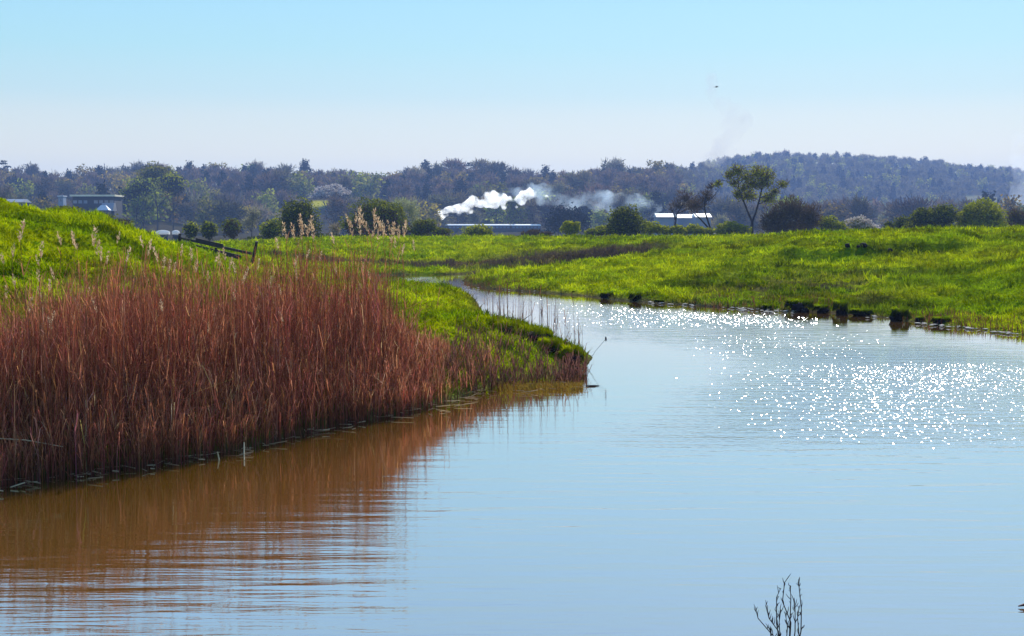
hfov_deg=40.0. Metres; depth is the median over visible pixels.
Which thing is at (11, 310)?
tall reed
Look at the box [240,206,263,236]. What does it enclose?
pale willow
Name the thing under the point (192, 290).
tall reed
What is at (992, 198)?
evergreen tree
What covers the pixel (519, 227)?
railway coach
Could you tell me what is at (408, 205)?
pale willow
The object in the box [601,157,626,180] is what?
bare tree
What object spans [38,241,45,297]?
tall reed
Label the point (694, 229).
olive scrub
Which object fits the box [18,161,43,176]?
bare tree
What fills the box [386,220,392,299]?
tall reed
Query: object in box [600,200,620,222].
bare tree
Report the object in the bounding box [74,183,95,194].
budding tree
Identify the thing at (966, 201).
bare tree
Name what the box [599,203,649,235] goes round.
dark bush
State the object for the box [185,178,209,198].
budding tree
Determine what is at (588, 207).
evergreen tree
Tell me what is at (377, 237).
tall reed
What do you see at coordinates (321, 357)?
reed bed
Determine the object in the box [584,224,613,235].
olive scrub
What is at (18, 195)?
bare tree
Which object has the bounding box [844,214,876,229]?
blossom shrub
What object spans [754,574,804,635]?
bare twiggy shrub
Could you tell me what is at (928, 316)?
shore weeds
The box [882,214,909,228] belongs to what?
dark shrub
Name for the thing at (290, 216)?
dark bush
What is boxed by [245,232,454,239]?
scrub hedge
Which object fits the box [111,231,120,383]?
tall reed
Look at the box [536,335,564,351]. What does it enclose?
grass hummock
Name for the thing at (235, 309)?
tall reed
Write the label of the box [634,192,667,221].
budding tree
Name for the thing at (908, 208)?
bare tree
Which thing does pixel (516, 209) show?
budding tree
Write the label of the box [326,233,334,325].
tall reed
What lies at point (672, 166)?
bare tree
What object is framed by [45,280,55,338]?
tall reed
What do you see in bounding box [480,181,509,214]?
budding tree
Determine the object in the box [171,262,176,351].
tall reed
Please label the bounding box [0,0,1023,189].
sky
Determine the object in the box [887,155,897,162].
bare tree
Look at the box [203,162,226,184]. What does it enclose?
budding tree
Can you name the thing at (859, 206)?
bare tree
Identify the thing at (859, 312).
sedge tussock
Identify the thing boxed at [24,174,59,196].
bare tree
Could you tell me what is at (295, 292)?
tall reed
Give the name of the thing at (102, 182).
hillside wood
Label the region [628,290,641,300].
sedge tussock
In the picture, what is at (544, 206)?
bare tree
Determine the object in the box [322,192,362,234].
bare tree
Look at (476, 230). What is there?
green bush
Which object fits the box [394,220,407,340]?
tall reed
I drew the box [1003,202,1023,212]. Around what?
budding tree
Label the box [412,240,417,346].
tall reed
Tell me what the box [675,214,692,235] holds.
white shed
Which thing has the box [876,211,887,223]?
grey tree
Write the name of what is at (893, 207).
bare tree
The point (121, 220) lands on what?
levee bush
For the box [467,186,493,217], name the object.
bare tree
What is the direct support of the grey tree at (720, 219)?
on the ground at (850, 252)
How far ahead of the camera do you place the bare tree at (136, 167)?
1025.53 m
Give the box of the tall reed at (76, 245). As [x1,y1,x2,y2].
[71,233,83,349]
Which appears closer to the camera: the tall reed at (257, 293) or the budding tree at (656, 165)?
the tall reed at (257, 293)
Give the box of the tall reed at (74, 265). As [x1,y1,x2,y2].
[71,231,87,355]
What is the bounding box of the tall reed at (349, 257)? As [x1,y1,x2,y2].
[345,221,353,322]
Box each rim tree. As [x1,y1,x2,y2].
[119,176,159,228]
[134,161,181,230]
[157,170,188,234]
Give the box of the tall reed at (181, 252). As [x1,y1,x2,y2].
[174,244,183,350]
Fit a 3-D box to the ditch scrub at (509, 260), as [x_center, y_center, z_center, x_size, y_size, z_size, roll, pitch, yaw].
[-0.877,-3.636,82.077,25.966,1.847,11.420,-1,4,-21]
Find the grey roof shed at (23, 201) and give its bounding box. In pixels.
[7,199,31,205]
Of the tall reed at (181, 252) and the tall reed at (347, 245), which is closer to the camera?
the tall reed at (181, 252)
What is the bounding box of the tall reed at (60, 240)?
[56,231,61,310]
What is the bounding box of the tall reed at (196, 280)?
[194,259,200,319]
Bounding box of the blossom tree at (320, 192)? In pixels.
[309,183,351,219]
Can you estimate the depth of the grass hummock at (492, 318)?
26.18 m
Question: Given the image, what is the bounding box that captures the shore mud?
[502,289,1018,333]
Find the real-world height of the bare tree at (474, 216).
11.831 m
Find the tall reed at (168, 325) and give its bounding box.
[152,257,178,411]
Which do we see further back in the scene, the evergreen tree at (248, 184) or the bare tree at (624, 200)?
the evergreen tree at (248, 184)
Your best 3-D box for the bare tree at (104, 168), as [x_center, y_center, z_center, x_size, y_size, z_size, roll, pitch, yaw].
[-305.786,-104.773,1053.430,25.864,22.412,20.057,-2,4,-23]
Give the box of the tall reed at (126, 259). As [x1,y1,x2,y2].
[119,245,131,418]
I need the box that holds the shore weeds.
[458,272,1023,333]
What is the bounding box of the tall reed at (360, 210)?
[358,206,370,329]
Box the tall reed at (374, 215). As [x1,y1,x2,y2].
[371,208,377,263]
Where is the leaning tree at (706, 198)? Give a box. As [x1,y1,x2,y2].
[683,181,718,234]
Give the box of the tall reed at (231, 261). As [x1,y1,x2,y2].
[224,257,233,307]
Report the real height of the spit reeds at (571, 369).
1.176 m
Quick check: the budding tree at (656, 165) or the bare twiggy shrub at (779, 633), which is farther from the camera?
the budding tree at (656, 165)
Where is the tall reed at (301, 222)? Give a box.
[295,220,310,317]
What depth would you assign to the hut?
558.23 m
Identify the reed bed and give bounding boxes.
[0,234,547,489]
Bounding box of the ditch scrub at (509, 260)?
[268,242,669,271]
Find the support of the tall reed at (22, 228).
on the ground at (850, 252)
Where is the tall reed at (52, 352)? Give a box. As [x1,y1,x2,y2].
[47,310,58,402]
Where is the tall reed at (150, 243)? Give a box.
[134,239,151,398]
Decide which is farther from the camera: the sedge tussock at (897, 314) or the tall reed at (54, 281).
the sedge tussock at (897, 314)
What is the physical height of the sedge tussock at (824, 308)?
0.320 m
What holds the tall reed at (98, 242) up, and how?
on the ground at (850, 252)
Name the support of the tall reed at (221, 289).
on the ground at (850, 252)
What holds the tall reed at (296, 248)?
on the ground at (850, 252)
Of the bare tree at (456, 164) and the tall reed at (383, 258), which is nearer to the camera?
the tall reed at (383, 258)
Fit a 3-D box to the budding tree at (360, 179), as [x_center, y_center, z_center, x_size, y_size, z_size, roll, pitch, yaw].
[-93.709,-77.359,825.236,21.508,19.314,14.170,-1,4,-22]
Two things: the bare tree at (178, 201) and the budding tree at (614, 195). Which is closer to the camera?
the bare tree at (178, 201)
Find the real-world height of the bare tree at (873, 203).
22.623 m
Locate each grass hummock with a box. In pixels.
[477,314,506,327]
[492,316,531,333]
[510,323,553,340]
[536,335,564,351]
[559,343,584,366]
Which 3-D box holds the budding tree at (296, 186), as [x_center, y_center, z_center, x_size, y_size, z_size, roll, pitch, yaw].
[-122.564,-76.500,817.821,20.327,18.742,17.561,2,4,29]
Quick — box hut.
[57,196,66,205]
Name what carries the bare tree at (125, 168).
on the ground at (850, 252)
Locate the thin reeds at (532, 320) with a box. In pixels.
[483,277,581,345]
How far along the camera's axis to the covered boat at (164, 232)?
328.94 m
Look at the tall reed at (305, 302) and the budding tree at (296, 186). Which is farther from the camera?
the budding tree at (296, 186)
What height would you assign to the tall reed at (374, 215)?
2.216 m
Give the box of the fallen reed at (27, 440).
[0,438,62,446]
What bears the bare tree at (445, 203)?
on the ground at (850, 252)
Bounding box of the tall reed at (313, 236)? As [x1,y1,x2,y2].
[311,224,315,292]
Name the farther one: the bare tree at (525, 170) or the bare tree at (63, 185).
the bare tree at (525, 170)
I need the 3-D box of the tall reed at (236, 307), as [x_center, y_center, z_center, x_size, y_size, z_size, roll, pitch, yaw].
[-3.285,0.228,16.471,0.356,1.794,0.128,-1,4,-13]
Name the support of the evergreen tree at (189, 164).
on the ground at (850, 252)
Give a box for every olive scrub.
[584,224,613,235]
[642,220,685,235]
[674,223,714,235]
[713,220,753,234]
[816,215,848,230]
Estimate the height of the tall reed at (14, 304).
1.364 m
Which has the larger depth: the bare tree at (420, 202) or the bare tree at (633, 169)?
the bare tree at (633, 169)
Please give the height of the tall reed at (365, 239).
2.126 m
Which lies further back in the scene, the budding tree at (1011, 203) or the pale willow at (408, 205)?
the budding tree at (1011, 203)
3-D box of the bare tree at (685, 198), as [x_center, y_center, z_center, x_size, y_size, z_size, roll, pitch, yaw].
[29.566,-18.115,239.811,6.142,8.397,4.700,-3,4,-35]
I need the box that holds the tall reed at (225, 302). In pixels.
[221,248,226,398]
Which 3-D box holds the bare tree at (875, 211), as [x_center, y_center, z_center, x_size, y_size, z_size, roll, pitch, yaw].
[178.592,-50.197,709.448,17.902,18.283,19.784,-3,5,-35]
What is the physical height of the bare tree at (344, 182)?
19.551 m
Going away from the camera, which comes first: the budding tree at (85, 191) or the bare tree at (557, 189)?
the bare tree at (557, 189)
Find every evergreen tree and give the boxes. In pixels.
[95,165,102,171]
[183,160,193,176]
[239,174,256,195]
[296,158,313,173]
[379,179,397,200]
[417,183,431,201]
[420,159,430,171]
[451,177,470,200]
[539,164,550,182]
[580,201,596,228]
[643,190,667,222]
[693,196,712,219]
[980,190,998,202]
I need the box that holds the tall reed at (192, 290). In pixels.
[184,248,193,341]
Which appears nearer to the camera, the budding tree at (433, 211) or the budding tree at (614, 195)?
the budding tree at (433, 211)
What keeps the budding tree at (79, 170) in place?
on the ground at (850, 252)
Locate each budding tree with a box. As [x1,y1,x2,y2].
[6,178,35,199]
[31,195,56,209]
[74,164,96,178]
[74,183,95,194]
[122,191,161,226]
[139,185,176,221]
[158,193,185,222]
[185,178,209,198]
[193,193,226,230]
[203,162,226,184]
[204,187,224,200]
[238,205,256,232]
[251,188,278,224]
[285,171,316,199]
[336,170,366,198]
[352,172,385,198]
[406,201,441,225]
[469,181,486,193]
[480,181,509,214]
[482,194,507,223]
[494,195,530,223]
[503,200,524,223]
[523,188,555,218]
[587,206,613,227]
[606,189,620,210]
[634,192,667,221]
[646,158,666,174]
[767,195,797,225]
[820,199,850,229]
[988,194,1021,226]
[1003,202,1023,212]
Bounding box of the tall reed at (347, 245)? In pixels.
[341,214,353,313]
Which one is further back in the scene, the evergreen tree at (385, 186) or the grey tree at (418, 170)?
the grey tree at (418, 170)
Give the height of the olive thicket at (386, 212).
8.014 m
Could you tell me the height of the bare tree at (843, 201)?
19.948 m
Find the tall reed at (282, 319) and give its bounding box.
[278,309,285,398]
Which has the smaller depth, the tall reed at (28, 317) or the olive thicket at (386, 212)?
the tall reed at (28, 317)
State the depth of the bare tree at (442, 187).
822.09 m
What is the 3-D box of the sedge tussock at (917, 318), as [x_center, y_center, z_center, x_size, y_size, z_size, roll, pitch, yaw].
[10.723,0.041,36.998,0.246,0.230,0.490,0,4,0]
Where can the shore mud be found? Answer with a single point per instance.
(765, 311)
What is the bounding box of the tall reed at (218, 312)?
[205,250,221,390]
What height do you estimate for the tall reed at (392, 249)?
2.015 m
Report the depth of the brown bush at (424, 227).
199.37 m
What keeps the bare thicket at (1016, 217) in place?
on the ground at (850, 252)
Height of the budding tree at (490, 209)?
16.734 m
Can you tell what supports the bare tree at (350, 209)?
on the ground at (850, 252)
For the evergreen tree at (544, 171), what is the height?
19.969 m
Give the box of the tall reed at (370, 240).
[369,224,376,281]
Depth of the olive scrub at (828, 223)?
199.36 m
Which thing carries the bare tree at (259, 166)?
on the ground at (850, 252)
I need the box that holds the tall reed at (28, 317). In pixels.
[23,297,32,351]
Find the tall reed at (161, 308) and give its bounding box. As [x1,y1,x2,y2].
[156,300,165,380]
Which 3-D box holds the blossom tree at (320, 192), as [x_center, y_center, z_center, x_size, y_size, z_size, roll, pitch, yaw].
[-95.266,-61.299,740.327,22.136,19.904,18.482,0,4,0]
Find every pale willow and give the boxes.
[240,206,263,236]
[388,196,420,234]
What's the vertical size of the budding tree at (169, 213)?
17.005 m
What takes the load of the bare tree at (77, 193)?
on the ground at (850, 252)
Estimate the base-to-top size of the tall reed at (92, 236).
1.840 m
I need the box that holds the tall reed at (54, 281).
[45,267,55,333]
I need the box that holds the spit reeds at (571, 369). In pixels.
[441,312,595,394]
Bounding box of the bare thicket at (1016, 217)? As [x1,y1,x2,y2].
[1002,206,1023,226]
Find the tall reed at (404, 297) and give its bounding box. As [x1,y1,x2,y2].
[401,244,411,374]
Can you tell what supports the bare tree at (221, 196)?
on the ground at (850, 252)
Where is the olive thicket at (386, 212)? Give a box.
[338,197,413,235]
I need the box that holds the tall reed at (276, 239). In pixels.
[275,237,278,306]
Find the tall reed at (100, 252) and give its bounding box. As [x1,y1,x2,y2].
[90,247,110,318]
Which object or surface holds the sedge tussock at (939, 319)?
on the shore mud
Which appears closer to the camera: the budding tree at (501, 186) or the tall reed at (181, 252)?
the tall reed at (181, 252)
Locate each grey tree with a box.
[250,203,270,230]
[266,212,281,222]
[408,166,425,179]
[711,213,731,228]
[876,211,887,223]
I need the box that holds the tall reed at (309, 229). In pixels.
[302,216,313,278]
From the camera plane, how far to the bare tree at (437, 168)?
993.13 m
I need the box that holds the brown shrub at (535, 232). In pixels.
[520,229,553,235]
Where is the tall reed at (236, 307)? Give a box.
[218,262,242,364]
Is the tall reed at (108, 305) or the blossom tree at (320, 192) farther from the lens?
the blossom tree at (320, 192)
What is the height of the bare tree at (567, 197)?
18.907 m
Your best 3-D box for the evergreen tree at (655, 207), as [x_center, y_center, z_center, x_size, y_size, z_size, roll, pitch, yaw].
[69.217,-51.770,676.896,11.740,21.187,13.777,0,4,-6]
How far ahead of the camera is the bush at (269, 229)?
193.94 m
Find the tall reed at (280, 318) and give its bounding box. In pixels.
[278,284,287,375]
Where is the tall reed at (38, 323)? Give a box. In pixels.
[24,269,46,396]
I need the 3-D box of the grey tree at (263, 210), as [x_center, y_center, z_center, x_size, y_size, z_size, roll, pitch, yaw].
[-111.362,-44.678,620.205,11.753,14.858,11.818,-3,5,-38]
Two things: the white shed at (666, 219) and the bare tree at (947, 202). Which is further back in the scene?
the bare tree at (947, 202)
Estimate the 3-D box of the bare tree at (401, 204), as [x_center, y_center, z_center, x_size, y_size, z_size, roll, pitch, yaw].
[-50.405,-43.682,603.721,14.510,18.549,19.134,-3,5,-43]
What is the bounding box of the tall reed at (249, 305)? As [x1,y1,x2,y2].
[244,268,252,354]
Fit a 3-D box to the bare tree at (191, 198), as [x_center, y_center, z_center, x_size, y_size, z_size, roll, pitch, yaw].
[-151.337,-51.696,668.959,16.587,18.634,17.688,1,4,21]
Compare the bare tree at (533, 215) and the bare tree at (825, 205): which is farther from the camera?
the bare tree at (533, 215)
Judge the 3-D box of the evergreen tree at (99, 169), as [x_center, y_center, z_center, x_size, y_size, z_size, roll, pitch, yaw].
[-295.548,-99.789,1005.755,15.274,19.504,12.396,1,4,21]
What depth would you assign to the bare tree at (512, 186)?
826.00 m
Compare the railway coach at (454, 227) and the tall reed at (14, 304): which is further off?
the railway coach at (454, 227)
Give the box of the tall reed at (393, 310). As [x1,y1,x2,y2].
[390,237,396,390]
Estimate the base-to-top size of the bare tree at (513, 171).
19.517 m
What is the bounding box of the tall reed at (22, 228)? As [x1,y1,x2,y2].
[17,219,34,339]
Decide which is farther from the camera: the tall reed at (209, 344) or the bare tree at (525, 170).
the bare tree at (525, 170)
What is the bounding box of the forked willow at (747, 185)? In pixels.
[710,162,790,233]
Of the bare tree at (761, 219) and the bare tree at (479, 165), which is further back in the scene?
the bare tree at (479, 165)
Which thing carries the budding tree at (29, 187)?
on the ground at (850, 252)
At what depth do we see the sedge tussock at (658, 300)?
46.10 m
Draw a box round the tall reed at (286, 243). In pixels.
[281,222,288,308]
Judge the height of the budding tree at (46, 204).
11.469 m
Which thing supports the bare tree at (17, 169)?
on the ground at (850, 252)
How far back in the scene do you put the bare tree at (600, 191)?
760.98 m
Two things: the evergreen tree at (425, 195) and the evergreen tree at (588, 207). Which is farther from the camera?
the evergreen tree at (425, 195)
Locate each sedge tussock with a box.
[599,290,613,298]
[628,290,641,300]
[654,299,664,302]
[760,303,773,310]
[784,296,813,311]
[812,303,829,312]
[831,298,847,314]
[847,307,874,315]
[889,306,910,320]
[915,316,923,322]
[930,315,950,324]
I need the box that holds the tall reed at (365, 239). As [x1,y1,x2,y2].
[359,218,367,269]
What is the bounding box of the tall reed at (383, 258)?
[381,226,386,307]
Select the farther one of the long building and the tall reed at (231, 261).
the long building
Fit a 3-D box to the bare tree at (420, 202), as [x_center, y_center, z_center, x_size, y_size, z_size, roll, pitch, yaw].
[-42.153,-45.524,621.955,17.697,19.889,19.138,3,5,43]
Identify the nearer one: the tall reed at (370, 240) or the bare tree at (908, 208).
the tall reed at (370, 240)
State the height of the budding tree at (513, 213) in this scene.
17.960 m
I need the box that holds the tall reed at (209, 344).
[207,322,214,369]
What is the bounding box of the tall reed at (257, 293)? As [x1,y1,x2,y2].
[255,259,259,352]
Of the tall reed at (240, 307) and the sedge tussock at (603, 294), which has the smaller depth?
the tall reed at (240, 307)
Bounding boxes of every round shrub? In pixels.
[182,221,199,241]
[198,220,218,240]
[220,217,243,239]
[559,219,580,234]
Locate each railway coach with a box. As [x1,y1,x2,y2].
[445,224,478,232]
[480,224,509,231]
[510,224,540,231]
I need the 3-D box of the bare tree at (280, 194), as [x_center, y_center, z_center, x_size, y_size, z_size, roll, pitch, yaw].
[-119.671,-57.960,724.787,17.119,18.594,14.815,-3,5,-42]
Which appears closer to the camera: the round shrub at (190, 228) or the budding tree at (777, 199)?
the round shrub at (190, 228)
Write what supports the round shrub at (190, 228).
on the ground at (850, 252)
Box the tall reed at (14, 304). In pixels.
[10,273,22,358]
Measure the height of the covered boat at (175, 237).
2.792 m
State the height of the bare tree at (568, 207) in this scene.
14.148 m
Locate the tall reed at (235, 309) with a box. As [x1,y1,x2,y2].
[231,292,243,330]
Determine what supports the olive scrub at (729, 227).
on the ground at (850, 252)
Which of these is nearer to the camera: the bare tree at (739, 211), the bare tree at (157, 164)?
the bare tree at (739, 211)
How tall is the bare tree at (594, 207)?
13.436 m
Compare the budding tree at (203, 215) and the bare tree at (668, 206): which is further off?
the bare tree at (668, 206)
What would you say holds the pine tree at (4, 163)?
on the ground at (850, 252)
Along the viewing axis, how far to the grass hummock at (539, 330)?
25.70 m
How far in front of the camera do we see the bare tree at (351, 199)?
672.19 m
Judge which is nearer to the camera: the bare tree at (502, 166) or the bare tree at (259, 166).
the bare tree at (502, 166)
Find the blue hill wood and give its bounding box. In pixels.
[658,151,1023,210]
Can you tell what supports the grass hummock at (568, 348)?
on the ground at (850, 252)
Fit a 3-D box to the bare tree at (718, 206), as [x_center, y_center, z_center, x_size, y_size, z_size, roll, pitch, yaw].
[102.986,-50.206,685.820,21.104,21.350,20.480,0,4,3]
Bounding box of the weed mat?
[496,379,582,393]
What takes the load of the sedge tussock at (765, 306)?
on the shore mud
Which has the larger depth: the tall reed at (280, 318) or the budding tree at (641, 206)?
the budding tree at (641, 206)
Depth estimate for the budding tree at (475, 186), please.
819.34 m
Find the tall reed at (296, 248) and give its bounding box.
[291,213,301,297]
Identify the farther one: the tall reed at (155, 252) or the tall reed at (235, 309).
the tall reed at (235, 309)
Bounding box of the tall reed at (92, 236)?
[85,224,99,325]
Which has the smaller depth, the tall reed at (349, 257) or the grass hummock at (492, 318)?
the tall reed at (349, 257)
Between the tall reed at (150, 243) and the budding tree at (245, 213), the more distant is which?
the budding tree at (245, 213)
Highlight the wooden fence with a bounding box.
[178,233,257,263]
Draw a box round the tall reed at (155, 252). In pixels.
[153,246,157,311]
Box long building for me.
[70,195,123,219]
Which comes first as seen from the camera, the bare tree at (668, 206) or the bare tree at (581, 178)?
the bare tree at (668, 206)
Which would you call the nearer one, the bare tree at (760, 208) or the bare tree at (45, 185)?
the bare tree at (760, 208)
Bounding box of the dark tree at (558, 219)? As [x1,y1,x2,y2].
[540,202,591,234]
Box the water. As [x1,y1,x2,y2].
[0,274,1023,635]
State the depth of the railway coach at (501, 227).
651.00 m
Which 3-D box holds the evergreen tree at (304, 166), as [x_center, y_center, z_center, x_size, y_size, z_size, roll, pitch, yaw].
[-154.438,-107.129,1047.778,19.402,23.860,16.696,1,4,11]
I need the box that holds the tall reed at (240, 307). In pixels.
[234,274,245,348]
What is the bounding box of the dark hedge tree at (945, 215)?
[901,203,962,228]
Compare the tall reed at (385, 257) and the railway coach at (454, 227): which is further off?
the railway coach at (454, 227)
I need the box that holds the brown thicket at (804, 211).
[753,191,825,233]
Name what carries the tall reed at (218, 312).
on the ground at (850, 252)
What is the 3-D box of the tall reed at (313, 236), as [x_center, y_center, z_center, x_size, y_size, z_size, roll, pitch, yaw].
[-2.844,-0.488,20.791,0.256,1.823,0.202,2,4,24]
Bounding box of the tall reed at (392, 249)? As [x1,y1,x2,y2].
[389,221,395,324]
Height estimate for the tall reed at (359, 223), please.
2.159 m
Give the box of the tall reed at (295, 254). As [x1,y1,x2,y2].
[290,223,301,336]
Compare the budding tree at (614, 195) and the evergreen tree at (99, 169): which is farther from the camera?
the evergreen tree at (99, 169)
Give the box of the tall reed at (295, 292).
[290,256,298,349]
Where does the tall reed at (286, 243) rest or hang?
on the ground at (850, 252)
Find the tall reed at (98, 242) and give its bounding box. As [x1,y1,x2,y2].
[95,239,108,379]
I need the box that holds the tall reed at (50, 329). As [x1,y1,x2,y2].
[47,317,59,359]
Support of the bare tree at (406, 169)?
on the ground at (850, 252)
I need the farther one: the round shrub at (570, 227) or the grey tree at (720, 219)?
the grey tree at (720, 219)
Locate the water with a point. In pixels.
(684, 470)
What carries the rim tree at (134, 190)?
on the ground at (850, 252)
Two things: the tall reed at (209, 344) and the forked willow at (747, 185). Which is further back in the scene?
the forked willow at (747, 185)
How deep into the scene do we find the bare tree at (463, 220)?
701.52 m
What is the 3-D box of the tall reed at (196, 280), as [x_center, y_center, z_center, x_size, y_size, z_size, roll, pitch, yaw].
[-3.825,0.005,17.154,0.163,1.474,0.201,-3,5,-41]
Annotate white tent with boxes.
[97,205,110,215]
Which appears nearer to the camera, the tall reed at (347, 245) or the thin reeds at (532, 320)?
the tall reed at (347, 245)
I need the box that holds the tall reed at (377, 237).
[376,224,382,295]
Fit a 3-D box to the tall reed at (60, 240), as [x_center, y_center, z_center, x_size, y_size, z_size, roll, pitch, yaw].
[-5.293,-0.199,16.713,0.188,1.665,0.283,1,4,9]
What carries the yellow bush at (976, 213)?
on the ground at (850, 252)
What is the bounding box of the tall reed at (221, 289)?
[218,254,228,367]
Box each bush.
[47,206,137,226]
[258,217,285,239]
[275,196,324,237]
[411,218,453,235]
[459,223,495,235]
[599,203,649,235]
[953,197,1012,227]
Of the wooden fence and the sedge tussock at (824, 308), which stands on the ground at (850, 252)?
the wooden fence
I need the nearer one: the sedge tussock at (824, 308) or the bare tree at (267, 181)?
the sedge tussock at (824, 308)
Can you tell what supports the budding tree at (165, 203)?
on the ground at (850, 252)
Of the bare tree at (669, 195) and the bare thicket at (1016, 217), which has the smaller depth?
the bare thicket at (1016, 217)
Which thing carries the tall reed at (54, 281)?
on the ground at (850, 252)
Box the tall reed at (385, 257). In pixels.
[377,216,390,321]
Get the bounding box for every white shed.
[653,213,673,234]
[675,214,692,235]
[692,213,711,235]
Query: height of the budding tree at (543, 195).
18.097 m
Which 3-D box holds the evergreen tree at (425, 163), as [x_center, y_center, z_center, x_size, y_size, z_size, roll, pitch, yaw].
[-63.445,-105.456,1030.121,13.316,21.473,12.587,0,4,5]
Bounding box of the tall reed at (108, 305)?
[100,250,109,364]
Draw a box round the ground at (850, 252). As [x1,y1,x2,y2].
[0,164,1023,481]
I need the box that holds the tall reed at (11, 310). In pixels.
[6,243,19,382]
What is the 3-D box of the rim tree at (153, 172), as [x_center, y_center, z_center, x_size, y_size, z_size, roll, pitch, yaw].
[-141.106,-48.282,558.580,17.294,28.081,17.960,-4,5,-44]
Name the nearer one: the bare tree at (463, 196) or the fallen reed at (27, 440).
the fallen reed at (27, 440)
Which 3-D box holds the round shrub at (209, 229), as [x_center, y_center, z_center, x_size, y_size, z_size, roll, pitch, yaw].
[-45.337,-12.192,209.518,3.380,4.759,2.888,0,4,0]
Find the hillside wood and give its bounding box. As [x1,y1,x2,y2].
[0,163,1011,234]
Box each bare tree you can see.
[0,181,15,198]
[5,191,27,198]
[10,165,25,173]
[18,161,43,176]
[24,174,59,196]
[29,194,55,210]
[53,179,77,198]
[63,170,79,177]
[72,189,93,202]
[87,164,111,173]
[108,167,124,174]
[113,164,130,172]
[129,160,152,174]
[142,160,167,170]
[152,191,194,223]
[176,201,200,224]
[181,192,213,223]
[201,195,247,234]
[210,190,241,215]
[247,158,265,174]
[252,169,286,199]
[260,189,288,214]
[261,168,293,196]
[273,162,298,173]
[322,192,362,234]
[324,173,353,200]
[339,205,366,233]
[343,168,355,174]
[344,193,374,206]
[385,197,410,226]
[394,194,435,225]
[397,165,417,185]
[426,161,447,183]
[426,193,469,225]
[433,182,455,196]
[440,157,469,174]
[440,188,475,223]
[454,202,473,223]
[462,208,485,223]
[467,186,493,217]
[471,157,492,180]
[484,159,510,180]
[502,175,526,199]
[504,167,522,178]
[519,167,539,179]
[519,179,545,202]
[524,197,543,223]
[524,199,561,227]
[539,181,571,202]
[553,189,588,208]
[556,168,601,198]
[560,203,575,219]
[576,181,615,210]
[584,198,599,210]
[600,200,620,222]
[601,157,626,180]
[612,186,646,208]
[616,195,639,215]
[625,165,642,178]
[653,186,683,204]
[661,201,684,221]
[663,161,675,174]
[668,189,703,225]
[702,195,741,227]
[721,197,757,226]
[746,206,762,232]
[747,202,767,232]
[757,209,775,232]
[810,199,834,228]
[826,195,852,221]
[837,194,877,228]
[856,204,885,223]
[867,197,881,208]
[875,196,911,228]
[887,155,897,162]
[895,195,937,219]
[927,195,956,210]
[948,196,985,226]
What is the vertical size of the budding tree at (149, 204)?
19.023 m
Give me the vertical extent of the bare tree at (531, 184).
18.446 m
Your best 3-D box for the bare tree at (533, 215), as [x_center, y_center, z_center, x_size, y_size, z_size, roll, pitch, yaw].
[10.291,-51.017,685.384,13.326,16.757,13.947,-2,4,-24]
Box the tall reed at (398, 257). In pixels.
[396,224,400,307]
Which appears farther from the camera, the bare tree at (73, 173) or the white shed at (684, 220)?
the bare tree at (73, 173)
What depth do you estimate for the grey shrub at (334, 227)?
214.34 m
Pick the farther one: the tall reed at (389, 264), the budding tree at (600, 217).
the budding tree at (600, 217)
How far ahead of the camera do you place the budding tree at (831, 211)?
584.95 m
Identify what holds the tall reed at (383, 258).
on the ground at (850, 252)
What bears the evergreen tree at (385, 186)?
on the ground at (850, 252)
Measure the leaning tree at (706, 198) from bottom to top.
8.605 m
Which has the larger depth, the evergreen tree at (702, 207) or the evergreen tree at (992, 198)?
the evergreen tree at (702, 207)
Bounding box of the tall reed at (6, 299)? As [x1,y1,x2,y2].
[1,285,8,326]
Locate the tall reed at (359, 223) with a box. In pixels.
[357,218,367,305]
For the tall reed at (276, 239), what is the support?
on the ground at (850, 252)
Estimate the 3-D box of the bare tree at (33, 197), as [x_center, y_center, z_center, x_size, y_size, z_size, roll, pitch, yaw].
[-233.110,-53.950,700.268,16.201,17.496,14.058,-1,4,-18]
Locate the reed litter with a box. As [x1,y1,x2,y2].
[0,377,586,491]
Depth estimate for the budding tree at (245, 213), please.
574.78 m
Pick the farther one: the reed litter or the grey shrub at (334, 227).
the grey shrub at (334, 227)
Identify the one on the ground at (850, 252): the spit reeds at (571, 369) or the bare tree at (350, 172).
the bare tree at (350, 172)
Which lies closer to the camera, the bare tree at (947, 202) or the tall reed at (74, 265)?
the tall reed at (74, 265)
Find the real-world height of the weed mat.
0.080 m
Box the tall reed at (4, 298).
[0,253,9,332]
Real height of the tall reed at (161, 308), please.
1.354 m
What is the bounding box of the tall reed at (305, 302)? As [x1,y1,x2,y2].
[305,249,312,392]
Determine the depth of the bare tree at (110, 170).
1035.81 m
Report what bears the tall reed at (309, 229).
on the ground at (850, 252)
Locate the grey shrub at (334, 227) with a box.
[328,222,341,236]
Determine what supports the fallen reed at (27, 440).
on the reed bed
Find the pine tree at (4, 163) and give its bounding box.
[0,160,11,172]
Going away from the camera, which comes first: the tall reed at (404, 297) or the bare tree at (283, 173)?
the tall reed at (404, 297)
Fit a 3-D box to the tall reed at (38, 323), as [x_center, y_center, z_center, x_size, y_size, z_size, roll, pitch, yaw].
[-4.883,0.300,14.495,0.069,1.630,0.476,2,4,23]
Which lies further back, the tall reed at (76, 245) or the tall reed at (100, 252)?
the tall reed at (100, 252)
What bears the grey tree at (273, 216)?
on the ground at (850, 252)

